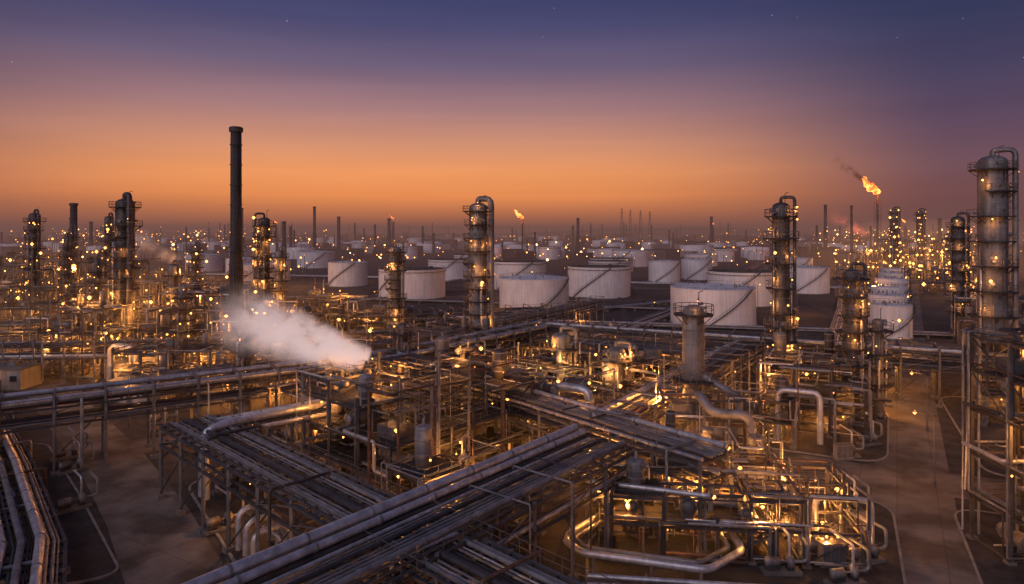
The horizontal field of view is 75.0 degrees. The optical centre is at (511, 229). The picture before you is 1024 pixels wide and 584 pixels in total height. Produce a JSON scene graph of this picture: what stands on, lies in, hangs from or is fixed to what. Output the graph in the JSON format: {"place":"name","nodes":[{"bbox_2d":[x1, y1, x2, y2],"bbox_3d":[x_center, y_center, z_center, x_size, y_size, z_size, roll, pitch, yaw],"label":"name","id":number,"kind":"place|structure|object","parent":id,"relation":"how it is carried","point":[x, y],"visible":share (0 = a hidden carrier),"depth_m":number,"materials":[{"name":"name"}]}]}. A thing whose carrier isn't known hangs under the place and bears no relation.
{"place":"outdoors","nodes":[
{"label":"outdoors","id":0,"kind":"place"},
{"bbox_2d":[0,310,225,583],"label":"service road","id":1,"kind":"structure","parent":0,"point":[154,540],"depth_m":74.40,"materials":[{"name":"asphalt"}]},
{"bbox_2d":[63,411,321,467],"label":"service road","id":2,"kind":"structure","parent":0,"point":[119,450],"depth_m":97.08,"materials":[{"name":"asphalt"}]},
{"bbox_2d":[225,323,260,412],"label":"absorber column","id":3,"kind":"structure","parent":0,"point":[245,351],"depth_m":114.85,"materials":[{"name":"metal"}]},
{"bbox_2d":[0,333,1019,583],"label":"plant yard pavement","id":4,"kind":"structure","parent":0,"point":[552,537],"depth_m":93.71,"materials":[{"name":"concrete"}]},
{"bbox_2d":[0,361,43,389],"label":"substation building","id":5,"kind":"structure","parent":4,"relation":"on","point":[16,375],"depth_m":134.03,"materials":[{"name":"concrete"}]},
{"bbox_2d":[0,411,74,583],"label":"pipe rack","id":6,"kind":"object","parent":4,"relation":"on","point":[36,523],"visible":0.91,"depth_m":64.91,"materials":[{"name":"silver metal"}]},
{"bbox_2d":[0,443,118,583],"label":"equipment pad","id":7,"kind":"object","parent":4,"relation":"on","point":[90,556],"visible":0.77,"depth_m":69.29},
{"bbox_2d":[55,469,98,514],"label":"pump skid","id":8,"kind":"object","parent":7,"relation":"on","point":[64,505],"visible":0.98,"depth_m":76.17,"materials":[{"name":"metal"}]},
{"bbox_2d":[12,288,158,380],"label":"process unit","id":9,"kind":"object","parent":4,"relation":"on","point":[79,324],"visible":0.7,"depth_m":147.21,"materials":[{"name":"metal"}]},
{"bbox_2d":[25,281,153,349],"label":"process unit","id":10,"kind":"object","parent":4,"relation":"on","point":[73,288],"visible":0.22,"depth_m":171.73,"materials":[{"name":"metal"}]},
{"bbox_2d":[67,276,167,339],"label":"process unit","id":11,"kind":"object","parent":4,"relation":"on","point":[155,287],"visible":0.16,"depth_m":204.83,"materials":[{"name":"metal"}]},
{"bbox_2d":[106,191,142,358],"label":"distillation column","id":12,"kind":"structure","parent":4,"relation":"on","point":[124,285],"depth_m":157.53,"materials":[{"name":"metal"}]},
{"bbox_2d":[162,257,184,337],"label":"distillation column","id":13,"kind":"structure","parent":4,"relation":"on","point":[175,272],"depth_m":174.84,"materials":[{"name":"metal"}]},
{"bbox_2d":[110,330,252,390],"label":"process unit","id":14,"kind":"object","parent":4,"relation":"on","point":[156,360],"visible":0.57,"depth_m":133.45,"materials":[{"name":"metal"}]},
{"bbox_2d":[171,276,194,356],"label":"absorber column","id":15,"kind":"structure","parent":4,"relation":"on","point":[183,320],"depth_m":147.12,"materials":[{"name":"metal"}]},
{"bbox_2d":[130,274,258,364],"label":"process unit","id":16,"kind":"object","parent":4,"relation":"on","point":[162,323],"visible":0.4,"depth_m":154.91,"materials":[{"name":"metal"}]},
{"bbox_2d":[0,323,414,382],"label":"pipe rack","id":17,"kind":"object","parent":4,"relation":"on","point":[50,356],"visible":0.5,"depth_m":142.29,"materials":[{"name":"silver metal"}]},
{"bbox_2d":[225,126,246,363],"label":"chimney","id":18,"kind":"object","parent":4,"relation":"on","point":[236,302],"visible":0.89,"depth_m":144.60,"materials":[{"name":"metal"}]},
{"bbox_2d":[251,210,276,359],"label":"distillation column","id":19,"kind":"structure","parent":4,"relation":"on","point":[262,263],"depth_m":158.40,"materials":[{"name":"metal"}]},
{"bbox_2d":[211,304,326,381],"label":"process unit","id":20,"kind":"object","parent":4,"relation":"on","point":[263,331],"visible":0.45,"depth_m":146.83,"materials":[{"name":"metal"}]},
{"bbox_2d":[0,303,548,351],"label":"pipe rack","id":21,"kind":"object","parent":4,"relation":"on","point":[24,323],"visible":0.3,"depth_m":187.71,"materials":[{"name":"silver metal"}]},
{"bbox_2d":[270,244,288,333],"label":"distillation column","id":22,"kind":"structure","parent":4,"relation":"on","point":[281,280],"depth_m":195.90,"materials":[{"name":"metal"}]},
{"bbox_2d":[0,319,561,484],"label":"pipe rack","id":23,"kind":"object","parent":4,"relation":"on","point":[104,394],"visible":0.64,"depth_m":96.56,"materials":[{"name":"silver metal"}]},
{"bbox_2d":[188,463,417,583],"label":"equipment pad","id":24,"kind":"object","parent":4,"relation":"on","point":[215,505],"visible":0.18,"depth_m":74.65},
{"bbox_2d":[202,485,244,536],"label":"pump skid","id":25,"kind":"object","parent":24,"relation":"on","point":[213,525],"visible":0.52,"depth_m":70.39,"materials":[{"name":"metal"}]},
{"bbox_2d":[236,501,288,556],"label":"pipe loop","id":26,"kind":"object","parent":24,"relation":"on","point":[243,542],"visible":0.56,"depth_m":65.49,"materials":[{"name":"silver metal"}]},
{"bbox_2d":[276,280,368,342],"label":"process unit","id":27,"kind":"object","parent":4,"relation":"on","point":[315,296],"visible":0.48,"depth_m":178.81,"materials":[{"name":"metal"}]},
{"bbox_2d":[273,320,372,395],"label":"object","id":28,"kind":"object","parent":4,"relation":"on","point":[322,345],"visible":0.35,"depth_m":132.84,"materials":[{"name":"metal"}]},
{"bbox_2d":[204,384,462,495],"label":"pipe rack","id":29,"kind":"object","parent":4,"relation":"on","point":[216,491],"visible":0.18,"depth_m":87.01,"materials":[{"name":"silver metal"}]},
{"bbox_2d":[265,350,408,464],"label":"process unit","id":30,"kind":"object","parent":4,"relation":"on","point":[313,430],"visible":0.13,"depth_m":100.85,"materials":[{"name":"metal"}]},
{"bbox_2d":[150,296,604,421],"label":"pipe rack","id":31,"kind":"object","parent":4,"relation":"on","point":[572,308],"visible":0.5,"depth_m":148.98,"materials":[{"name":"silver metal"}]},
{"bbox_2d":[155,406,621,583],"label":"pipe rack","id":32,"kind":"object","parent":4,"relation":"on","point":[292,481],"visible":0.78,"depth_m":61.27,"materials":[{"name":"silver metal"}]},
{"bbox_2d":[383,240,407,337],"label":"distillation column","id":33,"kind":"structure","parent":4,"relation":"on","point":[397,297],"depth_m":180.50,"materials":[{"name":"metal"}]},
{"bbox_2d":[390,313,415,404],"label":"absorber column","id":34,"kind":"structure","parent":4,"relation":"on","point":[402,334],"depth_m":120.98,"materials":[{"name":"metal"}]},
{"bbox_2d":[181,423,637,583],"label":"pipe rack","id":35,"kind":"object","parent":4,"relation":"on","point":[527,483],"visible":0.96,"depth_m":53.84,"materials":[{"name":"silver metal"}]},
{"bbox_2d":[295,332,538,511],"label":"process unit","id":36,"kind":"object","parent":4,"relation":"on","point":[352,433],"visible":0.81,"depth_m":83.84,"materials":[{"name":"metal"}]},
{"bbox_2d":[198,400,346,499],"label":"pipe loop","id":37,"kind":"object","parent":36,"relation":"attached to","point":[229,422],"visible":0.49,"depth_m":80.51,"materials":[{"name":"silver metal"}]},
{"bbox_2d":[381,418,538,561],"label":"process unit","id":38,"kind":"object","parent":4,"relation":"on","point":[425,466],"visible":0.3,"depth_m":68.92,"materials":[{"name":"metal"}]},
{"bbox_2d":[431,314,520,370],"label":"process unit","id":39,"kind":"object","parent":4,"relation":"on","point":[485,324],"visible":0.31,"depth_m":151.78,"materials":[{"name":"metal"}]},
{"bbox_2d":[463,195,494,338],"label":"distillation column","id":40,"kind":"structure","parent":4,"relation":"on","point":[481,243],"depth_m":158.08,"materials":[{"name":"metal"}]},
{"bbox_2d":[374,350,732,557],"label":"pipe rack","id":41,"kind":"object","parent":4,"relation":"on","point":[538,412],"visible":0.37,"depth_m":75.11,"materials":[{"name":"silver metal"}]},
{"bbox_2d":[408,323,704,369],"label":"pipe rack","id":42,"kind":"object","parent":4,"relation":"on","point":[594,344],"visible":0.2,"depth_m":145.28,"materials":[{"name":"silver metal"}]},
{"bbox_2d":[486,342,636,428],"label":"process unit","id":43,"kind":"object","parent":4,"relation":"on","point":[559,367],"visible":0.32,"depth_m":119.37,"materials":[{"name":"metal"}]},
{"bbox_2d":[544,323,578,397],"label":"regenerator vessel","id":44,"kind":"object","parent":4,"relation":"on","point":[563,340],"visible":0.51,"depth_m":125.71,"materials":[{"name":"metal"}]},
{"bbox_2d":[505,371,627,464],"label":"process unit","id":45,"kind":"object","parent":4,"relation":"on","point":[568,379],"visible":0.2,"depth_m":100.07,"materials":[{"name":"metal"}]},
{"bbox_2d":[598,336,643,398],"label":"regenerator vessel","id":46,"kind":"object","parent":4,"relation":"on","point":[618,356],"visible":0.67,"depth_m":119.58,"materials":[{"name":"metal"}]},
{"bbox_2d":[572,343,704,414],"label":"process unit","id":47,"kind":"object","parent":4,"relation":"on","point":[645,362],"visible":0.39,"depth_m":127.88,"materials":[{"name":"metal"}]},
{"bbox_2d":[587,573,754,583],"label":"pipeline","id":48,"kind":"object","parent":4,"relation":"on","point":[625,579],"visible":1,"depth_m":58.38,"materials":[{"name":"silver metal"}]},
{"bbox_2d":[588,338,765,496],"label":"pipe rack","id":49,"kind":"object","parent":4,"relation":"on","point":[733,358],"visible":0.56,"depth_m":103.68,"materials":[{"name":"metal"}]},
{"bbox_2d":[670,290,715,438],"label":"distillation column","id":50,"kind":"structure","parent":4,"relation":"on","point":[691,368],"depth_m":86.23,"materials":[{"name":"metal"}]},
{"bbox_2d":[654,356,749,479],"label":"process unit","id":51,"kind":"object","parent":4,"relation":"on","point":[681,409],"visible":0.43,"depth_m":84.56,"materials":[{"name":"metal"}]},
{"bbox_2d":[692,373,755,434],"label":"overhead duct","id":52,"kind":"object","parent":51,"relation":"attached to","point":[736,413],"visible":0.84,"depth_m":82.12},
{"bbox_2d":[562,470,874,579],"bbox_3d":[19.707,28.279,63.043,29.749,7.442,10.627,0,0,12],"label":"pipe loop","id":53,"kind":"object","parent":4,"relation":"on","point":[650,560],"visible":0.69,"depth_m":62.00,"materials":[{"name":"silver metal"}]},
{"bbox_2d":[586,478,906,583],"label":"equipment pad","id":54,"kind":"object","parent":4,"relation":"on","point":[891,570],"visible":0.33,"depth_m":63.88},
{"bbox_2d":[598,451,777,563],"bbox_3d":[17.169,27.191,66.513,17.027,9.618,6.553,0,0,8],"label":"process unit","id":55,"kind":"object","parent":54,"relation":"on","point":[684,515],"visible":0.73,"depth_m":64.91,"materials":[{"name":"metal"}]},
{"bbox_2d":[592,405,811,547],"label":"process unit","id":56,"kind":"object","parent":54,"relation":"on","point":[754,447],"visible":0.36,"depth_m":71.98,"materials":[{"name":"metal"}]},
{"bbox_2d":[759,519,808,575],"bbox_3d":[25.407,30.085,63.320,4.334,3.570,3.960,0,0,0],"label":"pump skid","id":57,"kind":"object","parent":54,"relation":"on","point":[771,566],"visible":0.98,"depth_m":61.79,"materials":[{"name":"metal"}]},
{"bbox_2d":[724,455,872,572],"bbox_3d":[28.203,28.265,68.034,12.058,7.470,11.386,0,0,8],"label":"process unit","id":58,"kind":"object","parent":54,"relation":"on","point":[826,521],"visible":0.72,"depth_m":64.21,"materials":[{"name":"metal"}]},
{"bbox_2d":[815,538,846,567],"bbox_3d":[30.500,30.777,63.500,2.700,2.185,1.200,0,0,-6],"label":"electrical cabinet","id":59,"kind":"object","parent":54,"relation":"on","point":[839,556],"visible":0.79,"depth_m":63.06,"materials":[{"name":"metal"}]},
{"bbox_2d":[823,528,870,583],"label":"pump skid","id":60,"kind":"object","parent":54,"relation":"on","point":[839,575],"visible":0.96,"depth_m":59.98,"materials":[{"name":"metal"}]},
{"bbox_2d":[846,510,887,564],"bbox_3d":[33.999,30.082,65.381,4.334,3.575,3.960,0,0,-17],"label":"pump skid","id":61,"kind":"object","parent":54,"relation":"on","point":[876,558],"visible":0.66,"depth_m":64.05,"materials":[{"name":"metal"}]},
{"bbox_2d":[543,318,1006,407],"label":"pipe rack","id":62,"kind":"object","parent":4,"relation":"on","point":[899,363],"visible":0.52,"depth_m":130.94,"materials":[{"name":"silver metal"}]},
{"bbox_2d":[763,192,808,386],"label":"distillation column","id":63,"kind":"structure","parent":4,"relation":"on","point":[782,280],"depth_m":119.72,"materials":[{"name":"metal"}]},
{"bbox_2d":[724,394,888,461],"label":"equipment pad","id":64,"kind":"object","parent":4,"relation":"on","point":[808,444],"visible":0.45,"depth_m":100.87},
{"bbox_2d":[721,373,802,449],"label":"process unit","id":65,"kind":"object","parent":64,"relation":"on","point":[763,413],"visible":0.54,"depth_m":99.04,"materials":[{"name":"metal"}]},
{"bbox_2d":[775,387,836,444],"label":"pipe loop","id":66,"kind":"object","parent":65,"relation":"attached to","point":[805,393],"visible":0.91,"depth_m":96.92,"materials":[{"name":"silver metal"}]},
{"bbox_2d":[804,328,882,420],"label":"process unit","id":67,"kind":"object","parent":64,"relation":"on","point":[829,337],"visible":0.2,"depth_m":115.84,"materials":[{"name":"metal"}]},
{"bbox_2d":[755,328,872,440],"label":"process unit","id":68,"kind":"object","parent":4,"relation":"on","point":[778,357],"visible":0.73,"depth_m":106.46,"materials":[{"name":"metal"}]},
{"bbox_2d":[832,258,891,423],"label":"distillation column","id":69,"kind":"structure","parent":4,"relation":"on","point":[855,315],"depth_m":109.40,"materials":[{"name":"metal"}]},
{"bbox_2d":[867,307,893,418],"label":"absorber column","id":70,"kind":"structure","parent":4,"relation":"on","point":[877,330],"depth_m":112.11,"materials":[{"name":"metal"}]},
{"bbox_2d":[826,336,976,397],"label":"pipe rack","id":71,"kind":"object","parent":4,"relation":"on","point":[924,360],"visible":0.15,"depth_m":130.15,"materials":[{"name":"silver metal"}]},
{"bbox_2d":[941,396,1019,478],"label":"equipment pad","id":72,"kind":"object","parent":4,"relation":"on","point":[993,429],"visible":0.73,"depth_m":105.90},
{"bbox_2d":[965,308,1012,425],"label":"process unit","id":73,"kind":"object","parent":72,"relation":"on","point":[995,387],"visible":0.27,"depth_m":111.68,"materials":[{"name":"metal"}]},
{"bbox_2d":[954,509,1023,583],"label":"equipment pad","id":74,"kind":"object","parent":4,"relation":"on","point":[990,566],"visible":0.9,"depth_m":65.86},
{"bbox_2d":[960,324,1023,565],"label":"process unit","id":75,"kind":"object","parent":4,"relation":"on","point":[1010,367],"visible":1,"depth_m":66.74,"materials":[{"name":"metal"}]},
{"bbox_2d":[965,145,1019,405],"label":"distillation column","id":76,"kind":"structure","parent":4,"relation":"on","point":[993,237],"depth_m":118.95,"materials":[{"name":"metal"}]},
{"bbox_2d":[0,0,1023,231],"label":"sky","id":77,"kind":"structure","parent":0,"point":[363,113],"materials":[{"name":"orange"}]},
{"bbox_2d":[1,232,1023,346],"bbox_3d":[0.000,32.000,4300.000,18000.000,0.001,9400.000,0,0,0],"label":"ground","id":78,"kind":"structure","parent":0,"point":[935,315],"depth_m":370.05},
{"bbox_2d":[22,209,46,319],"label":"distillation column","id":79,"kind":"structure","parent":78,"relation":"on","point":[33,231],"depth_m":231.34,"materials":[{"name":"metal"}]},
{"bbox_2d":[0,256,83,328],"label":"process unit","id":80,"kind":"object","parent":78,"relation":"on","point":[8,302],"visible":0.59,"depth_m":224.81,"materials":[{"name":"metal"}]},
{"bbox_2d":[0,254,83,313],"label":"process unit","id":81,"kind":"object","parent":78,"relation":"on","point":[15,263],"visible":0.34,"depth_m":258.62,"materials":[{"name":"metal"}]},
{"bbox_2d":[2,248,102,300],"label":"process unit","id":82,"kind":"object","parent":78,"relation":"on","point":[11,254],"visible":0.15,"depth_m":297.95,"materials":[{"name":"metal"}]},
{"bbox_2d":[57,230,76,319],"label":"distillation column","id":83,"kind":"structure","parent":78,"relation":"on","point":[67,259],"depth_m":226.81,"materials":[{"name":"metal"}]},
{"bbox_2d":[50,255,161,313],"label":"process unit","id":84,"kind":"object","parent":78,"relation":"on","point":[142,260],"visible":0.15,"depth_m":245.78,"materials":[{"name":"metal"}]},
{"bbox_2d":[99,211,114,301],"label":"distillation column","id":85,"kind":"structure","parent":78,"relation":"on","point":[105,260],"depth_m":238.54,"materials":[{"name":"metal"}]},
{"bbox_2d":[187,240,204,304],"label":"distillation column","id":86,"kind":"structure","parent":78,"relation":"on","point":[195,263],"depth_m":213.78,"materials":[{"name":"metal"}]},
{"bbox_2d":[296,250,334,268],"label":"storage tank","id":87,"kind":"object","parent":78,"relation":"on","point":[320,259],"visible":0.94,"depth_m":551.76,"materials":[{"name":"metal"}]},
{"bbox_2d":[324,259,368,286],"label":"storage tank","id":88,"kind":"object","parent":78,"relation":"on","point":[348,273],"visible":0.99,"depth_m":372.81,"materials":[{"name":"metal"}]},
{"bbox_2d":[375,264,446,299],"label":"storage tank","id":89,"kind":"object","parent":78,"relation":"on","point":[426,283],"visible":0.74,"depth_m":305.88,"materials":[{"name":"metal"}]},
{"bbox_2d":[428,257,468,280],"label":"storage tank","id":90,"kind":"object","parent":78,"relation":"on","point":[456,268],"visible":0.62,"depth_m":417.32,"materials":[{"name":"metal"}]},
{"bbox_2d":[0,222,1023,259],"bbox_3d":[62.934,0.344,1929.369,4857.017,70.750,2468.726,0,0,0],"label":"distant industrial skyline","id":91,"kind":"structure","parent":78,"relation":"on","point":[653,246],"depth_m":1065.67,"materials":[{"name":"metal"}]},
{"bbox_2d":[10,227,1023,273],"bbox_3d":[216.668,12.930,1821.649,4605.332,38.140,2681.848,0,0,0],"label":"distant lamp posts","id":92,"kind":"object","parent":78,"relation":"on","point":[547,259],"visible":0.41,"depth_m":725.62,"materials":[{"name":"metal"}]},
{"bbox_2d":[487,258,546,290],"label":"storage tank","id":93,"kind":"object","parent":78,"relation":"on","point":[514,267],"visible":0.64,"depth_m":349.62,"materials":[{"name":"metal"}]},
{"bbox_2d":[499,272,568,313],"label":"storage tank","id":94,"kind":"object","parent":78,"relation":"on","point":[517,290],"visible":0.81,"depth_m":254.40,"materials":[{"name":"metal"}]},
{"bbox_2d":[161,309,960,338],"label":"pipeline","id":95,"kind":"object","parent":78,"relation":"on","point":[924,334],"visible":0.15,"depth_m":211.25,"materials":[{"name":"silver metal"}]},
{"bbox_2d":[567,262,631,298],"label":"storage tank","id":96,"kind":"object","parent":78,"relation":"on","point":[609,281],"visible":0.94,"depth_m":309.24,"materials":[{"name":"metal"}]},
{"bbox_2d":[647,258,680,281],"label":"storage tank","id":97,"kind":"object","parent":78,"relation":"on","point":[661,270],"visible":0.98,"depth_m":399.12,"materials":[{"name":"metal"}]},
{"bbox_2d":[680,257,711,280],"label":"storage tank","id":98,"kind":"object","parent":78,"relation":"on","point":[694,269],"visible":0.94,"depth_m":421.82,"materials":[{"name":"metal"}]},
{"bbox_2d":[669,280,757,328],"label":"storage tank","id":99,"kind":"object","parent":78,"relation":"on","point":[734,304],"visible":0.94,"depth_m":216.79,"materials":[{"name":"metal"}]},
{"bbox_2d":[615,296,841,334],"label":"containment dike","id":100,"kind":"structure","parent":78,"relation":"on","point":[625,315],"depth_m":246.22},
{"bbox_2d":[707,266,771,307],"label":"storage tank","id":101,"kind":"object","parent":78,"relation":"on","point":[756,277],"visible":0.52,"depth_m":276.32,"materials":[{"name":"metal"}]},
{"bbox_2d":[790,264,830,294],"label":"storage tank","id":102,"kind":"object","parent":78,"relation":"on","point":[812,280],"visible":0.68,"depth_m":330.07,"materials":[{"name":"metal"}]},
{"bbox_2d":[867,298,915,340],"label":"storage tank","id":103,"kind":"object","parent":78,"relation":"on","point":[895,311],"visible":0.83,"depth_m":193.93,"materials":[{"name":"metal"}]},
{"bbox_2d":[860,235,945,278],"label":"process unit","id":104,"kind":"object","parent":78,"relation":"on","point":[907,252],"visible":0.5,"depth_m":443.79,"materials":[{"name":"metal"}]},
{"bbox_2d":[913,208,931,278],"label":"distillation column","id":105,"kind":"structure","parent":78,"relation":"on","point":[921,248],"depth_m":438.22,"materials":[{"name":"metal"}]},
{"bbox_2d":[901,259,976,295],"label":"process unit","id":106,"kind":"object","parent":78,"relation":"on","point":[928,265],"visible":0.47,"depth_m":328.12,"materials":[{"name":"metal"}]},
{"bbox_2d":[944,210,971,338],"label":"distillation column","id":107,"kind":"structure","parent":78,"relation":"on","point":[959,284],"depth_m":195.50,"materials":[{"name":"metal"}]},
{"bbox_2d":[952,289,1023,342],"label":"process unit","id":108,"kind":"object","parent":78,"relation":"on","point":[970,318],"visible":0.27,"depth_m":189.96,"materials":[{"name":"metal"}]},
{"bbox_2d":[3,227,1023,236],"bbox_3d":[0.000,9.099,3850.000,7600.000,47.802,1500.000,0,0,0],"label":"hills","id":109,"kind":"structure","parent":0,"point":[662,232],"depth_m":3330.10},
{"bbox_2d":[734,449,1019,504],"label":"service road","id":110,"kind":"structure","parent":0,"point":[903,479],"depth_m":85.76,"materials":[{"name":"asphalt"}]},
{"bbox_2d":[871,282,979,583],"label":"service road","id":111,"kind":"structure","parent":0,"point":[933,548],"depth_m":78.80,"materials":[{"name":"asphalt"}]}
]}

